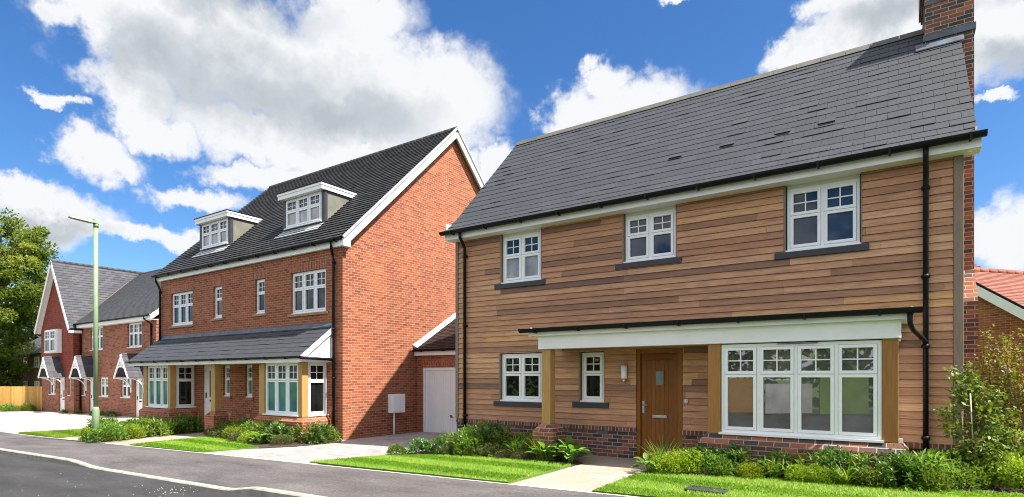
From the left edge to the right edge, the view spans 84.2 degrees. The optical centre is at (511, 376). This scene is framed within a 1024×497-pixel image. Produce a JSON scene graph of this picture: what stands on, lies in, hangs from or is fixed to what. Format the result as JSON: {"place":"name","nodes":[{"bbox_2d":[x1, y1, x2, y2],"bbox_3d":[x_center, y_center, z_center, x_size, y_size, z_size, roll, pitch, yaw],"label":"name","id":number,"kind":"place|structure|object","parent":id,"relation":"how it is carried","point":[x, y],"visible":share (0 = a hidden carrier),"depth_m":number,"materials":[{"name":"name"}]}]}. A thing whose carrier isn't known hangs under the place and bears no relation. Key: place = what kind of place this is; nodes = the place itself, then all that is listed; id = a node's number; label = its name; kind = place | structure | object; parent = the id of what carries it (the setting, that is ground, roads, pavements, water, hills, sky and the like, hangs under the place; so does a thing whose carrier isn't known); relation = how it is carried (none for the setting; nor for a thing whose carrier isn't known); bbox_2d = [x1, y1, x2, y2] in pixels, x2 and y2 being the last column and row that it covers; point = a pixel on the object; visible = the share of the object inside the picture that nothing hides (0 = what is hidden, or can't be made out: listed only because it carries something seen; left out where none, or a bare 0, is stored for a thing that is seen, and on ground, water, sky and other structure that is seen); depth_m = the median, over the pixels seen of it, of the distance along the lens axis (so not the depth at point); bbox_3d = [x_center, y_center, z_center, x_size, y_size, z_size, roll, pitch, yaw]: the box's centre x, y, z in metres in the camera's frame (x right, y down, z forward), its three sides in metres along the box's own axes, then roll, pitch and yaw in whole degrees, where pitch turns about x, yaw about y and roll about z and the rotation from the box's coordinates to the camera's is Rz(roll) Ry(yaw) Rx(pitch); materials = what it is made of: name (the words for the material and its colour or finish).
{"place":"outdoors","nodes":[
{"label":"outdoors","id":0,"kind":"place"},
{"bbox_2d":[18,428,84,436],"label":"grass","id":1,"kind":"structure","parent":0,"point":[63,433],"depth_m":20.21,"materials":[{"name":"green plant"}]},
{"bbox_2d":[0,411,138,433],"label":"driveway","id":2,"kind":"structure","parent":0,"point":[17,421],"depth_m":27.89,"materials":[{"name":"grey concrete"}]},
{"bbox_2d":[0,454,256,496],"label":"road","id":3,"kind":"structure","parent":0,"point":[23,477],"depth_m":9.97,"materials":[{"name":"grey asphalt"}]},
{"bbox_2d":[0,448,325,496],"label":"kerb","id":4,"kind":"structure","parent":3,"relation":"on","point":[261,491],"depth_m":10.26,"materials":[{"name":"concrete"}]},
{"bbox_2d":[102,432,204,444],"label":"path","id":5,"kind":"structure","parent":0,"point":[161,438],"depth_m":17.72,"materials":[{"name":"beige concrete"}]},
{"bbox_2d":[129,436,258,452],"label":"grass","id":6,"kind":"structure","parent":0,"point":[197,442],"depth_m":15.29,"materials":[{"name":"green plant"}]},
{"bbox_2d":[0,432,621,496],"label":"pavement","id":7,"kind":"structure","parent":0,"point":[237,472],"depth_m":10.14,"materials":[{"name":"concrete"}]},
{"bbox_2d":[68,216,99,442],"bbox_3d":[-12.545,-1.322,16.645,0.200,6.666,0.755,0,0,34],"label":"street lamp","id":8,"kind":"object","parent":7,"relation":"on","point":[95,417],"visible":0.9,"depth_m":16.83,"materials":[{"name":"green metal"}]},
{"bbox_2d":[0,431,636,496],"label":"path edging","id":9,"kind":"object","parent":7,"relation":"on","point":[369,470],"visible":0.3,"depth_m":9.87,"materials":[{"name":"concrete"}]},
{"bbox_2d":[204,432,455,463],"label":"driveway","id":10,"kind":"structure","parent":0,"point":[368,446],"depth_m":13.71,"materials":[{"name":"grey concrete"}]},
{"bbox_2d":[310,454,571,483],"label":"lawn","id":11,"kind":"structure","parent":0,"point":[459,477],"depth_m":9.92,"materials":[{"name":"green plant"}]},
{"bbox_2d":[0,0,1023,371],"label":"sky","id":12,"kind":"structure","parent":0,"point":[143,120],"materials":[{"name":"blue"}]},
{"bbox_2d":[511,456,651,491],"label":"path","id":13,"kind":"structure","parent":0,"point":[590,473],"depth_m":9.29,"materials":[{"name":"beige concrete"}]},
{"bbox_2d":[592,471,1023,496],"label":"lawn","id":14,"kind":"structure","parent":0,"point":[629,493],"depth_m":7.62,"materials":[{"name":"green plant"}]},
{"bbox_2d":[684,485,728,494],"bbox_3d":[2.612,1.531,7.603,0.520,0.050,0.300,0,0,34],"label":"drain grate","id":15,"kind":"object","parent":14,"relation":"on","point":[695,488],"visible":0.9,"depth_m":7.58,"materials":[{"name":"metal"}]},
{"bbox_2d":[734,462,765,478],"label":"lime shrub","id":16,"kind":"object","parent":14,"relation":"on","point":[741,468],"visible":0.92,"depth_m":8.55,"materials":[{"name":"green plant"}]},
{"bbox_2d":[613,423,1023,496],"bbox_3d":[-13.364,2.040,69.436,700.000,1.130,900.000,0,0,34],"label":"ground","id":17,"kind":"structure","parent":0,"point":[980,451],"depth_m":12.96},
{"bbox_2d":[0,351,25,385],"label":"wide tree","id":18,"kind":"object","parent":17,"relation":"on","point":[8,380],"visible":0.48,"depth_m":54.96,"materials":[{"name":"green plant"}]},
{"bbox_2d":[0,386,41,409],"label":"timber fence","id":19,"kind":"object","parent":17,"relation":"on","point":[19,395],"visible":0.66,"depth_m":36.41,"materials":[{"name":"brown wood"}]},
{"bbox_2d":[15,337,41,385],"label":"distant house","id":20,"kind":"structure","parent":17,"relation":"on","point":[31,378],"depth_m":56.52,"materials":[{"name":"red brick"}]},
{"bbox_2d":[0,207,62,375],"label":"broadleaf tree","id":21,"kind":"object","parent":17,"relation":"on","point":[24,256],"visible":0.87,"depth_m":51.83,"materials":[{"name":"green plant"}]},
{"bbox_2d":[34,259,143,413],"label":"gabled house","id":22,"kind":"structure","parent":17,"relation":"on","point":[66,303],"depth_m":34.70,"materials":[{"name":"tile"}]},
{"bbox_2d":[44,329,56,352],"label":"window","id":23,"kind":"structure","parent":22,"relation":"in","point":[50,336],"depth_m":34.64,"materials":[{"name":"plastic"}]},
{"bbox_2d":[61,268,162,414],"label":"terraced house","id":24,"kind":"structure","parent":17,"relation":"on","point":[131,291],"depth_m":32.47,"materials":[{"name":"brick"}]},
{"bbox_2d":[105,284,160,416],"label":"terraced house","id":25,"kind":"structure","parent":17,"relation":"on","point":[136,323],"depth_m":29.89,"materials":[{"name":"red brick"}]},
{"bbox_2d":[127,322,141,347],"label":"window","id":26,"kind":"structure","parent":25,"relation":"in","point":[135,329],"depth_m":29.97,"materials":[{"name":"plastic"}]},
{"bbox_2d":[137,379,141,416],"bbox_3d":[-19.430,1.101,29.680,0.778,2.029,0.080,0,0,34],"label":"front door","id":27,"kind":"structure","parent":25,"relation":"in","point":[139,387],"depth_m":29.74,"materials":[{"name":"white paint"}]},
{"bbox_2d":[82,431,199,441],"bbox_3d":[-12.923,2.030,19.392,2.819,0.174,4.716,0,0,14],"label":"garden bed","id":28,"kind":"object","parent":17,"relation":"on","point":[135,438],"visible":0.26,"depth_m":17.87,"materials":[{"name":"brown soil"}]},
{"bbox_2d":[82,418,129,442],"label":"green shrub","id":29,"kind":"object","parent":28,"relation":"on","point":[105,429],"visible":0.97,"depth_m":16.87,"materials":[{"name":"green plant"}]},
{"bbox_2d":[119,424,146,438],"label":"lime shrub","id":30,"kind":"object","parent":28,"relation":"on","point":[138,430],"visible":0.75,"depth_m":17.74,"materials":[{"name":"green plant"}]},
{"bbox_2d":[136,418,172,436],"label":"narrowleaf shrub","id":31,"kind":"object","parent":28,"relation":"on","point":[162,426],"visible":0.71,"depth_m":18.56,"materials":[{"name":"green plant"}]},
{"bbox_2d":[174,414,192,433],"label":"narrowleaf shrub","id":32,"kind":"object","parent":28,"relation":"on","point":[184,428],"visible":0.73,"depth_m":19.59,"materials":[{"name":"green plant"}]},
{"bbox_2d":[179,415,204,432],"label":"narrowleaf shrub","id":33,"kind":"object","parent":28,"relation":"on","point":[197,421],"visible":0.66,"depth_m":20.05,"materials":[{"name":"green plant"}]},
{"bbox_2d":[215,436,341,448],"bbox_3d":[-7.589,1.895,16.552,6.030,0.217,2.260,0,0,34],"label":"garden bed","id":34,"kind":"object","parent":17,"relation":"on","point":[268,444],"visible":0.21,"depth_m":15.10,"materials":[{"name":"brown soil"}]},
{"bbox_2d":[260,422,294,443],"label":"laurel shrub","id":35,"kind":"object","parent":34,"relation":"on","point":[281,428],"visible":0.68,"depth_m":15.52,"materials":[{"name":"green plant"}]},
{"bbox_2d":[270,434,293,444],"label":"heather","id":36,"kind":"object","parent":34,"relation":"on","point":[281,437],"visible":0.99,"depth_m":14.95,"materials":[{"name":"green plant"}]},
{"bbox_2d":[282,423,312,443],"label":"narrowleaf shrub","id":37,"kind":"object","parent":34,"relation":"on","point":[293,430],"visible":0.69,"depth_m":15.39,"materials":[{"name":"green plant"}]},
{"bbox_2d":[297,419,334,443],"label":"laurel shrub","id":38,"kind":"object","parent":34,"relation":"on","point":[315,427],"visible":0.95,"depth_m":15.22,"materials":[{"name":"green plant"}]},
{"bbox_2d":[308,423,341,442],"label":"narrowleaf shrub","id":39,"kind":"object","parent":34,"relation":"on","point":[336,432],"visible":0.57,"depth_m":15.60,"materials":[{"name":"green plant"}]},
{"bbox_2d":[125,126,484,441],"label":"semi detached house","id":40,"kind":"structure","parent":17,"relation":"on","point":[326,295],"depth_m":18.24,"materials":[{"name":"red brick"}]},
{"bbox_2d":[145,365,167,407],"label":"bay window","id":41,"kind":"structure","parent":40,"relation":"in","point":[157,389],"depth_m":20.48,"materials":[{"name":"plastic"}]},
{"bbox_2d":[173,291,192,325],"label":"window","id":42,"kind":"structure","parent":40,"relation":"in","point":[182,302],"depth_m":21.27,"materials":[{"name":"plastic"}]},
{"bbox_2d":[176,365,196,407],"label":"bay side window","id":43,"kind":"structure","parent":40,"relation":"in","point":[184,375],"depth_m":20.31,"materials":[{"name":"plastic"}]},
{"bbox_2d":[205,367,210,413],"bbox_3d":[-10.632,0.660,20.111,0.838,2.009,0.080,0,0,34],"label":"front door","id":44,"kind":"structure","parent":40,"relation":"in","point":[208,369],"depth_m":20.23,"materials":[{"name":"white paint"}]},
{"bbox_2d":[215,286,221,317],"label":"window","id":45,"kind":"structure","parent":40,"relation":"in","point":[218,290],"depth_m":19.86,"materials":[{"name":"plastic"}]},
{"bbox_2d":[224,365,229,396],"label":"window","id":46,"kind":"structure","parent":40,"relation":"in","point":[227,368],"depth_m":19.54,"materials":[{"name":"plastic"}]},
{"bbox_2d":[246,365,251,397],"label":"window","id":47,"kind":"structure","parent":40,"relation":"in","point":[249,367],"depth_m":18.79,"materials":[{"name":"plastic"}]},
{"bbox_2d":[256,279,264,313],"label":"window","id":48,"kind":"structure","parent":40,"relation":"in","point":[260,283],"depth_m":18.44,"materials":[{"name":"plastic"}]},
{"bbox_2d":[262,362,297,416],"bbox_3d":[-6.602,0.357,16.258,1.665,1.525,0.160,0,0,34],"label":"bay window","id":49,"kind":"structure","parent":40,"relation":"in","point":[281,394],"depth_m":16.29,"materials":[{"name":"plastic"}]},
{"bbox_2d":[293,268,325,313],"bbox_3d":[-6.053,-2.527,16.997,1.725,1.265,0.120,0,0,34],"label":"window","id":50,"kind":"structure","parent":40,"relation":"in","point":[309,287],"depth_m":17.02,"materials":[{"name":"plastic"}]},
{"bbox_2d":[308,362,328,416],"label":"bay side window","id":51,"kind":"structure","parent":40,"relation":"in","point":[316,370],"depth_m":16.15,"materials":[{"name":"plastic"}]},
{"bbox_2d":[388,394,404,434],"bbox_3d":[-3.584,1.220,17.644,0.206,1.350,0.560,0,0,34],"label":"meter box","id":52,"kind":"object","parent":40,"relation":"attached to","point":[396,403],"visible":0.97,"depth_m":17.52,"materials":[{"name":"white plastic"}]},
{"bbox_2d":[412,313,456,432],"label":"garage","id":53,"kind":"structure","parent":17,"relation":"on","point":[436,390],"depth_m":18.16,"materials":[{"name":"red brick"}]},
{"bbox_2d":[426,370,456,432],"bbox_3d":[-1.936,0.800,17.775,2.080,2.009,0.115,0,0,34],"label":"garage door","id":54,"kind":"structure","parent":53,"relation":"in","point":[440,384],"depth_m":18.01,"materials":[{"name":"white plastic"}]},
{"bbox_2d":[386,449,583,466],"bbox_3d":[-0.471,1.702,11.913,4.460,0.181,1.960,0,0,34],"label":"garden bed","id":55,"kind":"object","parent":17,"relation":"on","point":[575,463],"visible":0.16,"depth_m":11.35,"materials":[{"name":"brown soil"}]},
{"bbox_2d":[386,443,406,454],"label":"green shrub","id":56,"kind":"object","parent":55,"relation":"on","point":[396,447],"visible":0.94,"depth_m":12.31,"materials":[{"name":"green plant"}]},
{"bbox_2d":[405,437,435,453],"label":"laurel shrub","id":57,"kind":"object","parent":55,"relation":"on","point":[423,442],"visible":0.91,"depth_m":12.35,"materials":[{"name":"green plant"}]},
{"bbox_2d":[426,434,452,454],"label":"laurel shrub","id":58,"kind":"object","parent":55,"relation":"on","point":[441,441],"visible":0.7,"depth_m":12.24,"materials":[{"name":"green plant"}]},
{"bbox_2d":[452,423,490,456],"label":"green shrub","id":59,"kind":"object","parent":55,"relation":"on","point":[471,437],"visible":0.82,"depth_m":11.90,"materials":[{"name":"green plant"}]},
{"bbox_2d":[474,441,507,454],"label":"heather","id":60,"kind":"object","parent":55,"relation":"on","point":[482,448],"visible":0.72,"depth_m":11.57,"materials":[{"name":"green plant"}]},
{"bbox_2d":[472,419,513,455],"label":"laurel shrub","id":61,"kind":"object","parent":55,"relation":"on","point":[487,431],"visible":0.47,"depth_m":12.02,"materials":[{"name":"green plant"}]},
{"bbox_2d":[484,427,513,457],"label":"narrowleaf shrub","id":62,"kind":"object","parent":55,"relation":"on","point":[499,438],"visible":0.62,"depth_m":11.68,"materials":[{"name":"green plant"}]},
{"bbox_2d":[502,432,532,457],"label":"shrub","id":63,"kind":"object","parent":55,"relation":"on","point":[517,447],"visible":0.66,"depth_m":11.37,"materials":[{"name":"green plant"}]},
{"bbox_2d":[511,448,537,459],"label":"heather","id":64,"kind":"object","parent":55,"relation":"on","point":[520,452],"visible":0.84,"depth_m":11.07,"materials":[{"name":"green plant"}]},
{"bbox_2d":[524,441,563,460],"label":"broadleaf plant","id":65,"kind":"object","parent":55,"relation":"on","point":[551,449],"visible":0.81,"depth_m":10.82,"materials":[{"name":"green plant"}]},
{"bbox_2d":[557,439,593,463],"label":"broadleaf plant","id":66,"kind":"object","parent":55,"relation":"on","point":[571,456],"visible":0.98,"depth_m":10.45,"materials":[{"name":"green plant"}]},
{"bbox_2d":[439,0,987,483],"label":"detached house","id":67,"kind":"structure","parent":17,"relation":"on","point":[769,262],"depth_m":10.22,"materials":[{"name":"wood"}]},
{"bbox_2d":[500,353,541,401],"bbox_3d":[0.227,0.027,12.708,1.135,1.075,0.130,0,0,34],"label":"window","id":68,"kind":"structure","parent":67,"relation":"in","point":[516,387],"depth_m":12.70,"materials":[{"name":"plastic"}]},
{"bbox_2d":[501,231,541,283],"bbox_3d":[0.230,-2.643,12.707,1.090,1.075,0.130,0,0,34],"label":"window","id":69,"kind":"structure","parent":67,"relation":"in","point":[521,253],"depth_m":12.70,"materials":[{"name":"plastic"}]},
{"bbox_2d":[580,352,604,402],"bbox_3d":[1.681,0.020,11.724,0.565,1.030,0.130,0,0,34],"label":"window","id":70,"kind":"structure","parent":67,"relation":"in","point":[592,363],"depth_m":11.74,"materials":[{"name":"plastic"}]},
{"bbox_2d":[623,209,675,262],"bbox_3d":[2.691,-2.712,11.040,1.075,0.935,0.130,0,0,34],"label":"window","id":71,"kind":"structure","parent":67,"relation":"in","point":[650,236],"depth_m":11.02,"materials":[{"name":"plastic"}]},
{"bbox_2d":[641,353,677,454],"bbox_3d":[2.844,0.546,10.923,0.736,1.973,0.122,0,0,34],"label":"front door","id":72,"kind":"structure","parent":67,"relation":"in","point":[659,372],"depth_m":10.94,"materials":[{"name":"brown wood"}]},
{"bbox_2d":[718,340,883,442],"bbox_3d":[4.392,0.213,8.774,2.284,1.475,0.145,0,0,34],"label":"bay window","id":73,"kind":"structure","parent":67,"relation":"in","point":[832,390],"depth_m":8.72,"materials":[{"name":"plastic"}]},
{"bbox_2d":[785,178,860,251],"bbox_3d":[5.138,-2.643,9.383,1.115,1.075,0.130,0,0,34],"label":"window","id":74,"kind":"structure","parent":67,"relation":"in","point":[823,215],"depth_m":9.37,"materials":[{"name":"plastic"}]},
{"bbox_2d":[641,469,1023,493],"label":"garden bed","id":75,"kind":"object","parent":17,"relation":"on","point":[992,489],"depth_m":7.60,"materials":[{"name":"brown soil"}]},
{"bbox_2d":[631,452,661,472],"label":"broadleaf plant","id":76,"kind":"object","parent":75,"relation":"on","point":[645,457],"visible":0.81,"depth_m":9.29,"materials":[{"name":"green plant"}]},
{"bbox_2d":[628,433,688,468],"bbox_3d":[2.537,1.254,9.547,1.144,0.657,1.081,-3,3,-9],"label":"grass clump","id":77,"kind":"object","parent":75,"relation":"on","point":[661,450],"visible":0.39,"depth_m":9.65,"materials":[{"name":"green plant"}]},
{"bbox_2d":[645,449,696,474],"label":"lime shrub","id":78,"kind":"object","parent":75,"relation":"on","point":[667,460],"visible":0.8,"depth_m":9.07,"materials":[{"name":"green plant"}]},
{"bbox_2d":[663,446,714,472],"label":"lime shrub","id":79,"kind":"object","parent":75,"relation":"on","point":[687,454],"visible":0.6,"depth_m":9.04,"materials":[{"name":"green plant"}]},
{"bbox_2d":[676,443,726,474],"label":"laurel shrub","id":80,"kind":"object","parent":75,"relation":"on","point":[705,449],"visible":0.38,"depth_m":9.14,"materials":[{"name":"green plant"}]},
{"bbox_2d":[701,454,737,476],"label":"green shrub","id":81,"kind":"object","parent":75,"relation":"on","point":[719,461],"visible":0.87,"depth_m":8.76,"materials":[{"name":"green plant"}]},
{"bbox_2d":[714,442,757,474],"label":"laurel shrub","id":82,"kind":"object","parent":75,"relation":"on","point":[722,452],"visible":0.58,"depth_m":8.89,"materials":[{"name":"green plant"}]},
{"bbox_2d":[722,443,762,476],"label":"narrowleaf shrub","id":83,"kind":"object","parent":75,"relation":"on","point":[740,453],"visible":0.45,"depth_m":8.82,"materials":[{"name":"green plant"}]},
{"bbox_2d":[753,453,791,478],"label":"grass clump","id":84,"kind":"object","parent":75,"relation":"on","point":[769,475],"visible":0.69,"depth_m":8.53,"materials":[{"name":"green plant"}]},
{"bbox_2d":[754,448,807,479],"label":"narrowleaf shrub","id":85,"kind":"object","parent":75,"relation":"on","point":[782,455],"visible":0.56,"depth_m":8.58,"materials":[{"name":"green plant"}]},
{"bbox_2d":[784,464,820,482],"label":"lime shrub","id":86,"kind":"object","parent":75,"relation":"on","point":[795,471],"visible":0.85,"depth_m":8.19,"materials":[{"name":"green plant"}]},
{"bbox_2d":[784,448,832,482],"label":"narrowleaf shrub","id":87,"kind":"object","parent":75,"relation":"on","point":[811,460],"visible":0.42,"depth_m":8.32,"materials":[{"name":"green plant"}]},
{"bbox_2d":[802,463,841,483],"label":"lime shrub","id":88,"kind":"object","parent":75,"relation":"on","point":[818,470],"visible":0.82,"depth_m":8.02,"materials":[{"name":"green plant"}]},
{"bbox_2d":[806,444,859,482],"bbox_3d":[4.700,1.275,8.229,0.770,0.596,0.852,0,0,13],"label":"laurel shrub","id":89,"kind":"object","parent":75,"relation":"on","point":[829,451],"visible":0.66,"depth_m":8.10,"materials":[{"name":"green plant"}]},
{"bbox_2d":[820,461,875,484],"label":"grass clump","id":90,"kind":"object","parent":75,"relation":"on","point":[844,476],"visible":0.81,"depth_m":7.85,"materials":[{"name":"green plant"}]},
{"bbox_2d":[841,451,896,485],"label":"narrowleaf shrub","id":91,"kind":"object","parent":75,"relation":"on","point":[859,462],"visible":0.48,"depth_m":7.89,"materials":[{"name":"green plant"}]},
{"bbox_2d":[853,465,897,488],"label":"green shrub","id":92,"kind":"object","parent":75,"relation":"on","point":[871,472],"visible":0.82,"depth_m":7.66,"materials":[{"name":"green plant"}]},
{"bbox_2d":[870,450,936,490],"bbox_3d":[5.287,1.264,7.692,0.798,0.550,0.821,2,-3,41],"label":"laurel shrub","id":93,"kind":"object","parent":75,"relation":"on","point":[905,465],"visible":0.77,"depth_m":7.51,"materials":[{"name":"green plant"}]},
{"bbox_2d":[877,444,935,485],"bbox_3d":[5.535,1.239,7.976,0.746,0.579,0.935,0,0,-17],"label":"green shrub","id":94,"kind":"object","parent":75,"relation":"on","point":[899,473],"visible":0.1,"depth_m":7.85,"materials":[{"name":"green plant"}]},
{"bbox_2d":[890,448,962,490],"bbox_3d":[5.616,1.295,7.720,0.866,0.628,0.925,-1,-2,7],"label":"narrowleaf shrub","id":95,"kind":"object","parent":75,"relation":"on","point":[932,463],"visible":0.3,"depth_m":7.56,"materials":[{"name":"green plant"}]},
{"bbox_2d":[904,463,959,492],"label":"green shrub","id":96,"kind":"object","parent":75,"relation":"on","point":[940,477],"visible":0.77,"depth_m":7.34,"materials":[{"name":"green plant"}]},
{"bbox_2d":[912,446,962,484],"bbox_3d":[5.891,1.226,7.997,0.912,0.570,0.844,3,1,-35],"label":"green shrub","id":97,"kind":"object","parent":75,"relation":"on","point":[935,450],"visible":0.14,"depth_m":7.81,"materials":[{"name":"green plant"}]},
{"bbox_2d":[931,458,993,489],"bbox_3d":[5.947,1.298,7.569,0.720,0.408,0.618,0,0,-20],"label":"green shrub","id":98,"kind":"object","parent":75,"relation":"on","point":[967,474],"visible":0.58,"depth_m":7.42,"materials":[{"name":"green plant"}]},
{"bbox_2d":[944,450,1007,486],"bbox_3d":[6.326,1.241,7.794,0.882,0.522,0.857,1,-4,-25],"label":"green shrub","id":99,"kind":"object","parent":75,"relation":"on","point":[976,464],"visible":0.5,"depth_m":7.51,"materials":[{"name":"green plant"}]},
{"bbox_2d":[929,361,1023,482],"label":"shrub","id":100,"kind":"object","parent":75,"relation":"on","point":[996,442],"visible":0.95,"depth_m":7.74,"materials":[{"name":"green plant"}]},
{"bbox_2d":[964,324,1023,463],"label":"tall shrub","id":101,"kind":"object","parent":75,"relation":"on","point":[1011,369],"visible":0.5,"depth_m":8.86,"materials":[{"name":"green plant"}]},
{"bbox_2d":[981,452,1023,489],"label":"lime shrub","id":102,"kind":"object","parent":75,"relation":"on","point":[1016,461],"visible":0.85,"depth_m":7.34,"materials":[{"name":"green plant"}]},
{"bbox_2d":[985,443,1023,483],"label":"green shrub","id":103,"kind":"object","parent":75,"relation":"on","point":[1019,449],"visible":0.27,"depth_m":7.97,"materials":[{"name":"green plant"}]},
{"bbox_2d":[991,346,1023,446],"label":"tall shrub","id":104,"kind":"object","parent":75,"relation":"on","point":[1014,397],"visible":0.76,"depth_m":8.19,"materials":[{"name":"green plant"}]},
{"bbox_2d":[974,264,1023,424],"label":"neighbouring house","id":105,"kind":"structure","parent":17,"relation":"on","point":[1000,292],"depth_m":17.96,"materials":[{"name":"red brick"}]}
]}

